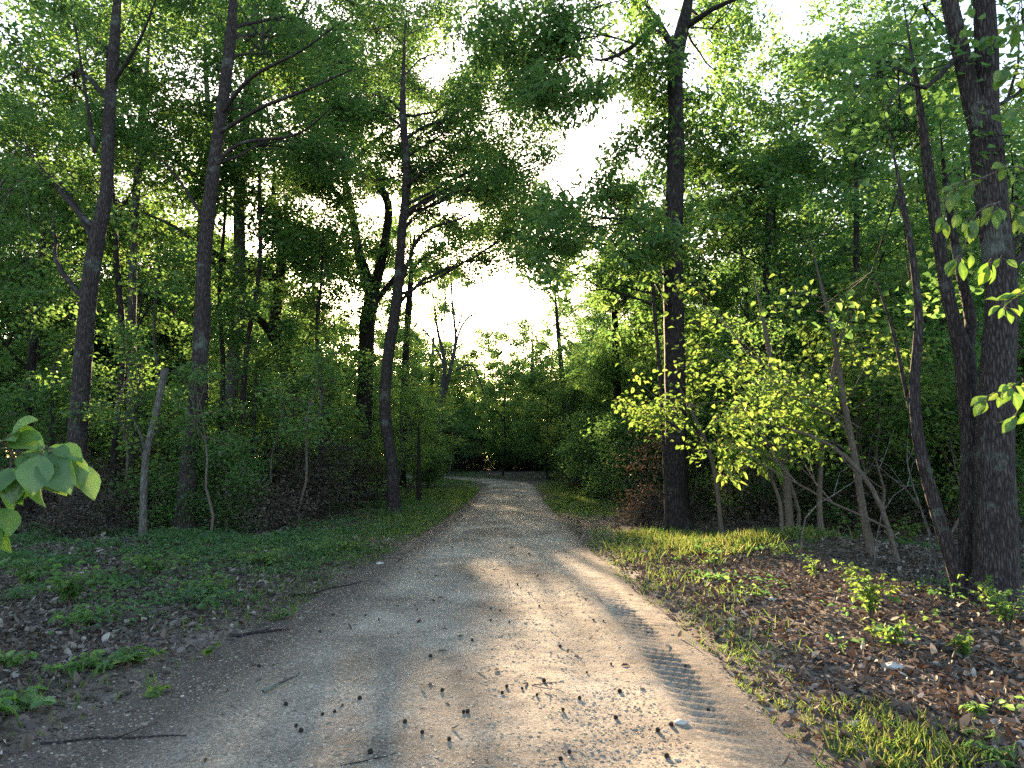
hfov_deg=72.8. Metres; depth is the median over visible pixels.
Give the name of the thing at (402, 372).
understory tree
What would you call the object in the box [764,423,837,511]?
thin sapling
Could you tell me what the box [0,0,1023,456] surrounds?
sky
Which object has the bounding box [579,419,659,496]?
forest shrub
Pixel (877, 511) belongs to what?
forest shrub
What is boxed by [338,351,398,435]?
young forest tree
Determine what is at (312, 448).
thin sapling
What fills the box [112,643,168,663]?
tree seedling
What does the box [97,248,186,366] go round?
slender tree
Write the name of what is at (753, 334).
thin sapling
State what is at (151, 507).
dead brush
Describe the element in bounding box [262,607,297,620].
leafy plant
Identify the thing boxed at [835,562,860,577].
leafy bush
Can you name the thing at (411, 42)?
maple tree
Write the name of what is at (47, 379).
understory tree
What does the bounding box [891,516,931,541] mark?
tree seedling
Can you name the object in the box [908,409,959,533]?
thin sapling
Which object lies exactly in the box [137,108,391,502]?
old oak tree
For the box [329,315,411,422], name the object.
canopy tree
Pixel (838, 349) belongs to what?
maple sapling
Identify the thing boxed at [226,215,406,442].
canopy tree
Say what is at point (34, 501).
dead brush
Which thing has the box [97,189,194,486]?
slender tree
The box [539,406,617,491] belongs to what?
forest shrub
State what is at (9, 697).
tree seedling
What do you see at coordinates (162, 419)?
thin sapling
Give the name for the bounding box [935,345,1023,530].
thin sapling
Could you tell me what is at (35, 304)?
young maple tree
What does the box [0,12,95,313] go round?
slender tree
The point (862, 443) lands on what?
forest shrub
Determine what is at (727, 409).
thin sapling
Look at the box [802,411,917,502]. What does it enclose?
forest shrub
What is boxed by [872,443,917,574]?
bare sapling
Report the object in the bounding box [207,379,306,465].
understory tree
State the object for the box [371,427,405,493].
thin sapling
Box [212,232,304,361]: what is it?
canopy tree
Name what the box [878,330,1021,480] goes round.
understory tree
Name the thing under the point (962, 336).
maple tree
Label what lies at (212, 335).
slender tree
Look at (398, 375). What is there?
young forest tree
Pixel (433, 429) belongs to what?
understory tree
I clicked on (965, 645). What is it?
leafy plant
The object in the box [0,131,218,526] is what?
young maple tree
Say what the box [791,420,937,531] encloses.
dead brush
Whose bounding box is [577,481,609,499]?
forest shrub
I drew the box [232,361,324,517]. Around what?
thin sapling
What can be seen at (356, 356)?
understory beech tree
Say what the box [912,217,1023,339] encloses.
young forest tree
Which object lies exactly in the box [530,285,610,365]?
canopy tree
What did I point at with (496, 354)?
maple tree
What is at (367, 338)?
old oak tree
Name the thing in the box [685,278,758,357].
canopy tree
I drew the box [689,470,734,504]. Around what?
forest shrub
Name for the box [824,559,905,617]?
leafy bush
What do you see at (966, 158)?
canopy tree
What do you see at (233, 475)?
forest shrub
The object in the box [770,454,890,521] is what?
forest shrub
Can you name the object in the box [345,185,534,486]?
maple tree
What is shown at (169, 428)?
thin sapling
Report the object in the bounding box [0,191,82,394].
slender tree
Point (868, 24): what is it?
canopy tree
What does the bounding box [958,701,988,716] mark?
leafy plant
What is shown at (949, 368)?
thin sapling
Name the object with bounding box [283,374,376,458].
understory tree
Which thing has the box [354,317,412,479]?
slender tree
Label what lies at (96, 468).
forest shrub
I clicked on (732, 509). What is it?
dead brush
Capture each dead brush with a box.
[0,455,58,515]
[0,462,61,533]
[13,455,128,536]
[24,487,137,540]
[33,489,105,513]
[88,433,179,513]
[88,450,153,502]
[89,478,171,529]
[103,471,206,527]
[156,438,274,520]
[199,466,333,535]
[245,442,322,512]
[246,462,353,525]
[325,456,386,510]
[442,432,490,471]
[455,445,488,470]
[469,454,492,469]
[515,455,544,470]
[518,452,544,470]
[554,472,588,487]
[556,445,607,488]
[579,459,651,497]
[599,462,637,499]
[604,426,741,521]
[606,479,670,526]
[700,456,814,532]
[721,489,778,511]
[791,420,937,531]
[881,470,958,534]
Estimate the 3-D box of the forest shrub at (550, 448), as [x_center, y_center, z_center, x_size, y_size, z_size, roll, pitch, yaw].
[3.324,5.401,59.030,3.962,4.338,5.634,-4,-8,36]
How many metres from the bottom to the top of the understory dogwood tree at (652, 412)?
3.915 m
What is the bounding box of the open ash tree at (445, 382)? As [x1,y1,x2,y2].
[386,259,520,478]
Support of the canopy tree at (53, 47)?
on the ground at (154, 663)
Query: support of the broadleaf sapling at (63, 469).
on the ground at (154, 663)
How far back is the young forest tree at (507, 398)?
66.95 m
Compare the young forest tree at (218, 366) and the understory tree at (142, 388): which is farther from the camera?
the young forest tree at (218, 366)
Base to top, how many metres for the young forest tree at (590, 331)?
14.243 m
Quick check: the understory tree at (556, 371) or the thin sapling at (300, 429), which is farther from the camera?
the understory tree at (556, 371)
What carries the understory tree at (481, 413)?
on the ground at (154, 663)
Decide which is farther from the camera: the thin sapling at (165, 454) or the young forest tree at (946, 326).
the young forest tree at (946, 326)
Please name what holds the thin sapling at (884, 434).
on the ground at (154, 663)
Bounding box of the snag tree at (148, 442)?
[105,368,208,537]
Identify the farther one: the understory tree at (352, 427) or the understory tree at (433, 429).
the understory tree at (433, 429)
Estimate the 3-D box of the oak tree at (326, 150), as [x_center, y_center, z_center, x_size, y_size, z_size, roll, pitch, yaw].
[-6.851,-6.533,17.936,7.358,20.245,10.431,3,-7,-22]
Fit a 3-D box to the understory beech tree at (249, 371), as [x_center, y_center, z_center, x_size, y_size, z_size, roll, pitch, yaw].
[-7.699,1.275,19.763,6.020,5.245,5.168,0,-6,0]
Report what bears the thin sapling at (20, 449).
on the ground at (154, 663)
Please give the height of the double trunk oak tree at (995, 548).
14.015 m
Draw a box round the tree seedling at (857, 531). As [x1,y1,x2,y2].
[837,518,870,538]
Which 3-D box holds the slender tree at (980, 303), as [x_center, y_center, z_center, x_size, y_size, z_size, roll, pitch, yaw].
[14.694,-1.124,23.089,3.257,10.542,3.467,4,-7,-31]
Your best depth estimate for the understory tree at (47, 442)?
20.05 m
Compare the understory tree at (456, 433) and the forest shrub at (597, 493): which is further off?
the understory tree at (456, 433)
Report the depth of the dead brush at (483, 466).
59.25 m
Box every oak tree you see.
[0,0,252,535]
[119,0,397,529]
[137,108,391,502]
[261,44,565,499]
[279,0,582,513]
[883,0,1023,612]
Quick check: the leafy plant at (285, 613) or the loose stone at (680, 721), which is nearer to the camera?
the loose stone at (680, 721)
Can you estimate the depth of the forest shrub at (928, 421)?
15.14 m
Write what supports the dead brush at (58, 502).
on the ground at (154, 663)
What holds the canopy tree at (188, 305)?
on the ground at (154, 663)
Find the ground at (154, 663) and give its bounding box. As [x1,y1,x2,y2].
[0,459,1023,767]
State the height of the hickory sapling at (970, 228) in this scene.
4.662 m
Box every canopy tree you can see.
[0,0,387,483]
[0,52,80,356]
[0,110,215,378]
[0,223,21,374]
[1,212,38,367]
[1,232,151,392]
[98,214,266,400]
[185,253,278,401]
[210,271,321,408]
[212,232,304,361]
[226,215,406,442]
[248,301,303,450]
[319,315,352,401]
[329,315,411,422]
[374,336,426,418]
[442,324,526,426]
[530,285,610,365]
[568,290,632,362]
[580,159,775,410]
[602,260,704,349]
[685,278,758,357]
[690,248,791,358]
[693,159,843,343]
[703,0,1023,487]
[831,42,1023,334]
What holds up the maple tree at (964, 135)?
on the ground at (154, 663)
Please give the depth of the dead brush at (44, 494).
14.09 m
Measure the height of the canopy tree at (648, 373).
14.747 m
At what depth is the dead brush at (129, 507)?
14.59 m
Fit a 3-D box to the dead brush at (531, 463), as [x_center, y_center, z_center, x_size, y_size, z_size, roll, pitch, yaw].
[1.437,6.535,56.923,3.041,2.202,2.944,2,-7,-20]
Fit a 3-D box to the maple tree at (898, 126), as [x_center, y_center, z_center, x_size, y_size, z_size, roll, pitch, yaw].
[8.446,-2.915,15.894,6.439,12.711,7.371,-3,-7,25]
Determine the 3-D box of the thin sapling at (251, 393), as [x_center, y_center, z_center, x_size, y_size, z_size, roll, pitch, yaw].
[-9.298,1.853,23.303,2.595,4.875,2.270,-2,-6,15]
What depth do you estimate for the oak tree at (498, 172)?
22.17 m
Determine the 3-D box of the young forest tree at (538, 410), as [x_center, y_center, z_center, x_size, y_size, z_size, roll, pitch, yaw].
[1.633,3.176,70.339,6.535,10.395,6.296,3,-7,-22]
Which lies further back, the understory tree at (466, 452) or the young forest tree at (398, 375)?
the young forest tree at (398, 375)
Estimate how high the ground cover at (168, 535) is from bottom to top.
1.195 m
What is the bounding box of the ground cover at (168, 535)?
[0,467,1023,711]
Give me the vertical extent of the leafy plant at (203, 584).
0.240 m
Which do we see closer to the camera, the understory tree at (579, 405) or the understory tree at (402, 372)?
the understory tree at (402, 372)
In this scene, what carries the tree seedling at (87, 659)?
on the ground at (154, 663)
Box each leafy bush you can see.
[0,558,57,583]
[19,560,116,605]
[47,603,118,624]
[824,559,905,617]
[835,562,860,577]
[862,614,916,647]
[948,577,1023,629]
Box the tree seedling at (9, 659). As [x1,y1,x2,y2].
[0,650,38,667]
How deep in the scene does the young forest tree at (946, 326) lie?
25.72 m
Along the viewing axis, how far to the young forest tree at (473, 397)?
63.44 m
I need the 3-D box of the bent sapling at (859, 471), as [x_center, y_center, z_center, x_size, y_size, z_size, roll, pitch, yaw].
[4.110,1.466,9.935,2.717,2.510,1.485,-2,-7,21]
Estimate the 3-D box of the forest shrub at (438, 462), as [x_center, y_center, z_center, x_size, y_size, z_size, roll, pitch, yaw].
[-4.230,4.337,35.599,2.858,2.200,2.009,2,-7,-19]
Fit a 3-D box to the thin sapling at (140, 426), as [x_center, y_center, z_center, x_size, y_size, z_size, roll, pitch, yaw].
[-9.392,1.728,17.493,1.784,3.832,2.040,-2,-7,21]
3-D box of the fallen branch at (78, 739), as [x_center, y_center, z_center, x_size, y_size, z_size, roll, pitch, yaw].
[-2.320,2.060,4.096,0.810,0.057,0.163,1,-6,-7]
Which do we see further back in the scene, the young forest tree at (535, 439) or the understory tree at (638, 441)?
the young forest tree at (535, 439)
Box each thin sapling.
[0,321,138,525]
[1,418,47,510]
[28,343,126,463]
[33,384,105,445]
[34,349,114,438]
[50,304,184,528]
[94,380,180,521]
[132,383,231,482]
[136,433,182,496]
[150,355,253,530]
[152,400,208,451]
[202,414,263,465]
[208,374,265,438]
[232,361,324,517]
[248,330,357,531]
[286,421,339,497]
[287,388,371,504]
[319,405,372,495]
[341,433,379,500]
[358,434,400,498]
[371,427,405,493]
[636,357,749,508]
[687,378,773,522]
[690,308,833,528]
[691,439,751,531]
[692,433,733,509]
[695,322,759,510]
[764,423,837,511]
[823,351,955,539]
[828,397,895,512]
[858,408,906,496]
[870,378,953,522]
[890,346,979,479]
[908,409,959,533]
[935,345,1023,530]
[943,308,1023,435]
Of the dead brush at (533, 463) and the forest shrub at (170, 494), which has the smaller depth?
the forest shrub at (170, 494)
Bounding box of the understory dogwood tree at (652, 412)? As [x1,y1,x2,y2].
[602,354,758,534]
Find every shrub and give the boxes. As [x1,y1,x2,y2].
[0,399,44,470]
[0,456,17,507]
[14,444,103,498]
[42,455,108,500]
[93,442,168,483]
[100,453,225,533]
[102,461,166,504]
[165,425,278,531]
[201,453,276,518]
[257,454,302,500]
[269,427,381,519]
[281,446,346,498]
[371,436,406,482]
[402,448,454,486]
[406,460,445,486]
[445,429,472,467]
[448,454,481,470]
[464,426,500,465]
[480,416,522,469]
[488,427,536,470]
[498,454,524,469]
[532,427,558,467]
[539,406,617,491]
[547,453,563,468]
[552,433,609,483]
[575,408,662,506]
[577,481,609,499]
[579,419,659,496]
[638,475,697,510]
[644,431,698,492]
[645,403,788,518]
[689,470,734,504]
[704,473,802,513]
[769,426,892,513]
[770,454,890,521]
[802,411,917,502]
[831,484,912,526]
[862,399,1023,531]
[900,402,1023,522]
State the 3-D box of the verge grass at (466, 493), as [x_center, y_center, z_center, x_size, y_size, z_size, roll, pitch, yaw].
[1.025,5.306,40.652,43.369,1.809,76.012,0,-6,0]
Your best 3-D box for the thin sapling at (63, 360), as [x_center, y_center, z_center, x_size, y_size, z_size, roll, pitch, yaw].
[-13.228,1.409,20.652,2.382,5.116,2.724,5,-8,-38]
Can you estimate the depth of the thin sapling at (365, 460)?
24.11 m
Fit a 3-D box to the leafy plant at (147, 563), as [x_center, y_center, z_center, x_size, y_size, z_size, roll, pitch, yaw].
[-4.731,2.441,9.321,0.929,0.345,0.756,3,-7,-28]
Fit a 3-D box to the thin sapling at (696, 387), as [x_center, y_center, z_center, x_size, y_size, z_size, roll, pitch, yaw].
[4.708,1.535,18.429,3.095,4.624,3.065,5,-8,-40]
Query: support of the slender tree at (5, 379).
on the ground at (154, 663)
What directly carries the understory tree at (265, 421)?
on the ground at (154, 663)
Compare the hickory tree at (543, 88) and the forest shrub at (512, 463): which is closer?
the hickory tree at (543, 88)
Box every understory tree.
[0,333,67,465]
[0,346,66,439]
[0,379,106,460]
[41,387,145,466]
[90,359,233,470]
[100,345,219,425]
[100,372,179,467]
[124,355,247,422]
[137,381,216,470]
[186,341,343,483]
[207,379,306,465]
[212,396,294,470]
[238,361,318,456]
[248,369,379,508]
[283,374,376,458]
[302,360,427,473]
[330,392,410,466]
[340,361,448,444]
[372,383,466,493]
[391,394,445,474]
[413,399,468,455]
[424,405,483,471]
[427,400,481,473]
[452,415,489,467]
[468,398,511,468]
[506,385,579,466]
[516,389,589,474]
[518,362,613,478]
[536,428,573,476]
[552,385,606,429]
[570,371,633,436]
[597,397,709,504]
[615,349,689,463]
[715,398,867,525]
[779,318,952,503]
[858,356,959,499]
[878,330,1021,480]
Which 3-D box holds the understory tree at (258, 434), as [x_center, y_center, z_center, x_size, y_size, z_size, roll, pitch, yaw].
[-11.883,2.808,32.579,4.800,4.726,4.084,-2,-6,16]
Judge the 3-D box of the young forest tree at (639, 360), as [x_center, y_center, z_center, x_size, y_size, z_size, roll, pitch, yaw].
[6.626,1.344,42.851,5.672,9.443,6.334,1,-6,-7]
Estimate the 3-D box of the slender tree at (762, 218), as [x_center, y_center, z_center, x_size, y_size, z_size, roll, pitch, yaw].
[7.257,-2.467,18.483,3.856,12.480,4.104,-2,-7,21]
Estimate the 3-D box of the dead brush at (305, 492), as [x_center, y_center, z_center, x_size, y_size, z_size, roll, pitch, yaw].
[-5.594,2.989,17.661,2.755,2.061,2.846,0,-6,2]
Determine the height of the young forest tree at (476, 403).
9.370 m
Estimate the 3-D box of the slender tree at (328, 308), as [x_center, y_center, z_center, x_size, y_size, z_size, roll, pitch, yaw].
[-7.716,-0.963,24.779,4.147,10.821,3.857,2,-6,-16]
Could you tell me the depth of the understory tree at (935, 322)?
21.50 m
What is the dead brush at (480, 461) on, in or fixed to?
on the ground at (154, 663)
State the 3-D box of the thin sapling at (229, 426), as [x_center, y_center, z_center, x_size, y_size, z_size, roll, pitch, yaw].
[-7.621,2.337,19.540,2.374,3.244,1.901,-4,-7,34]
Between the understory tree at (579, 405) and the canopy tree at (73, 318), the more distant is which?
the understory tree at (579, 405)
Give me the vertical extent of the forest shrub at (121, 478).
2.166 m
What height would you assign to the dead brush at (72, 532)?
1.368 m
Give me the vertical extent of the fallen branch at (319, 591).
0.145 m
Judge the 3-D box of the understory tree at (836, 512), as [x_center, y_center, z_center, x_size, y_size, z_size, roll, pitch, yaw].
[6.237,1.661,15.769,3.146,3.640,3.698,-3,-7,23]
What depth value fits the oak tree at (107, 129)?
16.10 m
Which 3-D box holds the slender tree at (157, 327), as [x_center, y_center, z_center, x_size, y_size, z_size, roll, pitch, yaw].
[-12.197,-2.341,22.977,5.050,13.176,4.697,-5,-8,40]
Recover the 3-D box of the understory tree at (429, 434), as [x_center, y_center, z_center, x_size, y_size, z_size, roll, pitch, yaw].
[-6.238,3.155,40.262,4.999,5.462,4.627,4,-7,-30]
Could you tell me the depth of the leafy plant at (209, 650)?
5.71 m
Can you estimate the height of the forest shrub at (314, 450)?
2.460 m
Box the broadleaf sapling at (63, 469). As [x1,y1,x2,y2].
[0,415,100,552]
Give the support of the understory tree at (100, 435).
on the ground at (154, 663)
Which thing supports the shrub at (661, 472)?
on the ground at (154, 663)
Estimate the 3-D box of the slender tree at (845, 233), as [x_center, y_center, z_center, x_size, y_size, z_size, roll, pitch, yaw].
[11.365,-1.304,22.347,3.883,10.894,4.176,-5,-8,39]
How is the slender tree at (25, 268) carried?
on the ground at (154, 663)
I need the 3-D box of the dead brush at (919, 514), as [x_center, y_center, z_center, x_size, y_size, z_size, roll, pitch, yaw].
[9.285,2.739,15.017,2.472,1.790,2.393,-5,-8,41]
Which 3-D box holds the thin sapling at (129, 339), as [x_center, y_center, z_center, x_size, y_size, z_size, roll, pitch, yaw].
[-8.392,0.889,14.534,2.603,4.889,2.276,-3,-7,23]
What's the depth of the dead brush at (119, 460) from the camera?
22.05 m
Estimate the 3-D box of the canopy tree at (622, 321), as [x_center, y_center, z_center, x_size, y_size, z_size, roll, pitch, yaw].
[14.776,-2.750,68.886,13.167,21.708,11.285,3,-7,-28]
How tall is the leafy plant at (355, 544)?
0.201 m
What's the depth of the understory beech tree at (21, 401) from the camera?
15.74 m
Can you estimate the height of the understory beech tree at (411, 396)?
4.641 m
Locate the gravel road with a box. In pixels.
[0,475,820,767]
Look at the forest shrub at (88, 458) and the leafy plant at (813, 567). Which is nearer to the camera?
the leafy plant at (813, 567)
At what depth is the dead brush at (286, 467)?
19.18 m
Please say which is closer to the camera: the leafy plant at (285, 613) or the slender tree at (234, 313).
the leafy plant at (285, 613)
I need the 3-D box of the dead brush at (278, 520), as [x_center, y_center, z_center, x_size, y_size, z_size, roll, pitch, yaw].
[-5.204,2.642,14.402,2.683,1.943,2.597,-2,-7,21]
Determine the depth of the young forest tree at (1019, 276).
20.26 m
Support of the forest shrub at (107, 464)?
on the ground at (154, 663)
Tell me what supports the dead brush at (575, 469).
on the ground at (154, 663)
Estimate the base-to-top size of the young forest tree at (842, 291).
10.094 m
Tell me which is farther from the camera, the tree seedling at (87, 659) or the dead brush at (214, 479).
the dead brush at (214, 479)
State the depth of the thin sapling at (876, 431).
20.88 m
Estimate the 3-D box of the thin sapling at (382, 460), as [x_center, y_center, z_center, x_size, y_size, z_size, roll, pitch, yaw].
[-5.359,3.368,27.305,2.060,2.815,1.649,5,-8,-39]
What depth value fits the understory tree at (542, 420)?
58.86 m
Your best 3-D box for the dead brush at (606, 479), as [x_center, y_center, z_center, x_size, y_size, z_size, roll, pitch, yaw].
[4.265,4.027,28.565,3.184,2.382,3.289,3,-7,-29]
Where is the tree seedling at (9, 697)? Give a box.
[0,684,57,715]
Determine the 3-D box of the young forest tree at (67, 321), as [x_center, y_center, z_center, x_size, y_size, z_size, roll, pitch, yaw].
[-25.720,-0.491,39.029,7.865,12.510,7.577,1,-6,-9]
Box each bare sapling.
[800,442,877,572]
[859,428,931,584]
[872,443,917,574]
[884,417,939,584]
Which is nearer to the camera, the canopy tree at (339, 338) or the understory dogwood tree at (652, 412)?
the understory dogwood tree at (652, 412)
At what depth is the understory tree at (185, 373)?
32.81 m
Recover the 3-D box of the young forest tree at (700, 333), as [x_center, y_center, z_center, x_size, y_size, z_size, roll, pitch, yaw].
[7.455,-2.169,23.008,7.774,12.940,8.680,2,-6,-17]
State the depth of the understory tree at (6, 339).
25.22 m
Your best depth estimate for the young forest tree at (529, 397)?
74.83 m
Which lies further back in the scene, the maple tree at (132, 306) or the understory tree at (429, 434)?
the understory tree at (429, 434)
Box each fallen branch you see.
[40,722,186,744]
[229,626,288,636]
[262,673,299,692]
[286,581,362,595]
[341,751,395,765]
[874,639,961,644]
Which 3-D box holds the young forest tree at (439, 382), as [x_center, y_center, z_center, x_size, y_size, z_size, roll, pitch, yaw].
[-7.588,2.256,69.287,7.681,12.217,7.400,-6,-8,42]
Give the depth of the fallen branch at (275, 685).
4.92 m
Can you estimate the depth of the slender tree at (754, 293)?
35.87 m
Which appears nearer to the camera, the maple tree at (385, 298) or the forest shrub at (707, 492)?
the forest shrub at (707, 492)
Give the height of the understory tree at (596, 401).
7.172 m
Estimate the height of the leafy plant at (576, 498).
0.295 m
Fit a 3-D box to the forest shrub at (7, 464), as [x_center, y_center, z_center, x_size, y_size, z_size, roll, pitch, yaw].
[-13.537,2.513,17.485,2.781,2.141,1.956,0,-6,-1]
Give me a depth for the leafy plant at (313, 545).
11.44 m
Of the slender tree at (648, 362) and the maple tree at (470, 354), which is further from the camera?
the maple tree at (470, 354)
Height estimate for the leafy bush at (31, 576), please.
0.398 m
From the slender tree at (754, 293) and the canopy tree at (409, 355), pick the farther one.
the canopy tree at (409, 355)
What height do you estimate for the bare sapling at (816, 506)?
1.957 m
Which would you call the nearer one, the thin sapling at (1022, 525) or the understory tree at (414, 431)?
the thin sapling at (1022, 525)
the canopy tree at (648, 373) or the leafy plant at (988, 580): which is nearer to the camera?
the leafy plant at (988, 580)
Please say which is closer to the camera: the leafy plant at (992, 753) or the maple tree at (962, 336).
the leafy plant at (992, 753)
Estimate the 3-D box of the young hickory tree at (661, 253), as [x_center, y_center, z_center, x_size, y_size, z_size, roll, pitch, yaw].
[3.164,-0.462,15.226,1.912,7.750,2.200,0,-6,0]
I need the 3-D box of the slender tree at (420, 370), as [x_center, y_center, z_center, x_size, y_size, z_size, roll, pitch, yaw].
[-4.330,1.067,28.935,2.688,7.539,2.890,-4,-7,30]
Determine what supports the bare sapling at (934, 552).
on the ground at (154, 663)
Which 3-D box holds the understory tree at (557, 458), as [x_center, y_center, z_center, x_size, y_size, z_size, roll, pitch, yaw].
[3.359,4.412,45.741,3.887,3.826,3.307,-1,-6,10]
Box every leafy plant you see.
[120,551,196,575]
[162,574,238,594]
[201,641,220,658]
[226,543,289,564]
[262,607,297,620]
[297,536,346,553]
[338,541,367,549]
[566,494,583,500]
[803,558,818,577]
[947,629,974,658]
[957,574,996,611]
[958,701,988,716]
[961,725,1018,767]
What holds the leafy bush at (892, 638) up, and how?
on the ground at (154, 663)
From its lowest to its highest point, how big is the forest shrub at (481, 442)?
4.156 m
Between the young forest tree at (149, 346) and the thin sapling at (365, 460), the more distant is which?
the young forest tree at (149, 346)
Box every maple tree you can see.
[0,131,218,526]
[0,165,154,524]
[35,1,241,510]
[151,0,464,507]
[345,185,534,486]
[351,215,459,471]
[388,264,499,409]
[444,300,572,470]
[473,156,661,495]
[487,257,611,475]
[635,261,882,529]
[649,71,929,522]
[693,252,955,530]
[719,10,1020,532]
[769,0,1022,580]
[917,96,1023,544]
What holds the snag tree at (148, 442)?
on the ground at (154, 663)
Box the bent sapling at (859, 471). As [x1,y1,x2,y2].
[698,401,900,562]
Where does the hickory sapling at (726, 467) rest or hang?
on the ground at (154, 663)
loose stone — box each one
[674,719,688,724]
[886,662,905,669]
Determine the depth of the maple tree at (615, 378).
29.58 m
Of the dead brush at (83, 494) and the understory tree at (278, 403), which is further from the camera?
the understory tree at (278, 403)
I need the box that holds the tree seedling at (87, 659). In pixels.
[42,649,129,675]
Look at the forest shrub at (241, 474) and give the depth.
18.14 m
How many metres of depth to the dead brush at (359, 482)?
21.68 m
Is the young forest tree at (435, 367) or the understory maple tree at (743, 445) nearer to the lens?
the understory maple tree at (743, 445)
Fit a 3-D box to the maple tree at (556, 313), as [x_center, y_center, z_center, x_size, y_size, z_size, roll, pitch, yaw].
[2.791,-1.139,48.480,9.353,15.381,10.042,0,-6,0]
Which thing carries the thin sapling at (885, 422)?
on the ground at (154, 663)
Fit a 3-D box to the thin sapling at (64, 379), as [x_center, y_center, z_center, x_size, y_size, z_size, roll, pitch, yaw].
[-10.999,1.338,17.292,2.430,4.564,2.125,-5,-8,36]
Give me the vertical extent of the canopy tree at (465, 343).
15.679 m
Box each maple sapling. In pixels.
[718,222,911,558]
[797,32,966,597]
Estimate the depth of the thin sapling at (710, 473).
21.21 m
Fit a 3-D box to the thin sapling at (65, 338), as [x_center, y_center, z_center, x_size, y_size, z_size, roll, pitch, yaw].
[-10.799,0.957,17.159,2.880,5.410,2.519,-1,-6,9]
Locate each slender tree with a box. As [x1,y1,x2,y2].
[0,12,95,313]
[0,118,58,329]
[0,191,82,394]
[0,257,78,426]
[74,122,228,483]
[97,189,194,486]
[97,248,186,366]
[147,25,311,512]
[151,157,253,383]
[151,249,229,372]
[152,0,362,515]
[246,221,355,496]
[248,129,394,513]
[253,168,368,374]
[270,206,347,377]
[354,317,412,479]
[377,315,435,482]
[580,299,644,403]
[615,290,686,428]
[700,75,850,519]
[729,255,777,380]
[788,198,887,498]
[806,160,924,494]
[890,203,983,370]
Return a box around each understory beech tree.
[0,363,132,527]
[87,304,257,485]
[134,331,359,511]
[257,348,405,510]
[377,383,458,500]
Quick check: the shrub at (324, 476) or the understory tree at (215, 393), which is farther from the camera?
the understory tree at (215, 393)
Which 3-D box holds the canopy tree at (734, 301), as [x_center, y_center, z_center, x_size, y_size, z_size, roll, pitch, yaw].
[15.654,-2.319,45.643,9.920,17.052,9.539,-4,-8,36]
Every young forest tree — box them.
[0,190,209,463]
[0,281,106,454]
[93,251,228,448]
[95,309,209,456]
[208,338,238,422]
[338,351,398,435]
[373,349,425,443]
[409,348,469,426]
[410,340,494,433]
[447,358,501,439]
[459,387,491,451]
[468,357,543,475]
[484,376,526,445]
[499,345,587,478]
[513,369,549,427]
[515,356,565,427]
[545,361,590,447]
[554,326,611,429]
[575,329,649,448]
[584,286,709,463]
[623,128,863,508]
[758,233,924,451]
[845,212,1020,457]
[905,302,983,476]
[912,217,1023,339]
[972,243,1023,469]
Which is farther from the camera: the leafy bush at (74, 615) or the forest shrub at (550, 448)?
the forest shrub at (550, 448)
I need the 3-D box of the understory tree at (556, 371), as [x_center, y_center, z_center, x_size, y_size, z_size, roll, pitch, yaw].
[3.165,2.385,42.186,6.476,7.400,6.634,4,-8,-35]
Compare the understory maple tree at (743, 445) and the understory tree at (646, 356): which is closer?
the understory maple tree at (743, 445)
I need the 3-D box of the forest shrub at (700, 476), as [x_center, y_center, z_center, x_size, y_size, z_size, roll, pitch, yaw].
[5.945,2.220,19.133,4.379,3.372,3.079,0,-6,3]
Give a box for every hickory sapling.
[716,436,793,535]
[935,23,1023,432]
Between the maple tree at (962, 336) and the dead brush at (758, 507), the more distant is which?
the dead brush at (758, 507)
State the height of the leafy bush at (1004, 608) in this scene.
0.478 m
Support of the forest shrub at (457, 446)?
on the ground at (154, 663)
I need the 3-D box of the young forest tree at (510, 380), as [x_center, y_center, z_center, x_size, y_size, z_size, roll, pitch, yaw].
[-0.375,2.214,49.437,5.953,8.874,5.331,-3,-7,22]
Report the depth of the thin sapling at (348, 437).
26.99 m
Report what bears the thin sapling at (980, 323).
on the ground at (154, 663)
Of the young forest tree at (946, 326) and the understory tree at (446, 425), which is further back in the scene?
the understory tree at (446, 425)
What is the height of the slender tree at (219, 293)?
14.914 m
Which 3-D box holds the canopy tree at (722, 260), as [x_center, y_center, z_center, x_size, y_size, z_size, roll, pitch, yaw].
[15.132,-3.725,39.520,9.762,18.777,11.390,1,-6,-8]
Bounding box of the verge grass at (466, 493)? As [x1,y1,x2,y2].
[0,463,1023,767]
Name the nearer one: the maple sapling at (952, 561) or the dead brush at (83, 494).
the maple sapling at (952, 561)
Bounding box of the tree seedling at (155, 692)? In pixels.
[142,684,170,697]
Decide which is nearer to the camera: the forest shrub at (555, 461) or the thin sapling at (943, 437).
the thin sapling at (943, 437)
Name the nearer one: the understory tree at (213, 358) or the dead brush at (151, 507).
the dead brush at (151, 507)
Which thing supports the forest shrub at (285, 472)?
on the ground at (154, 663)
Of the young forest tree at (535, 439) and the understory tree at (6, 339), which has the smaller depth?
the understory tree at (6, 339)
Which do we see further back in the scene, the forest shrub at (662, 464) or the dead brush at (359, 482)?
the forest shrub at (662, 464)
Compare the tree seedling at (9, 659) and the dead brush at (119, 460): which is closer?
the tree seedling at (9, 659)
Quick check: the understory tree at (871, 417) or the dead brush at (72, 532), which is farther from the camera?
the understory tree at (871, 417)
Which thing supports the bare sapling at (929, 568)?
on the ground at (154, 663)
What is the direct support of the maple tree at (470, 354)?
on the ground at (154, 663)
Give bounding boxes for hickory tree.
[443,0,792,530]
[611,194,698,532]
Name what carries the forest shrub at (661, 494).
on the ground at (154, 663)
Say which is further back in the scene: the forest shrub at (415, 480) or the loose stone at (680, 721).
the forest shrub at (415, 480)

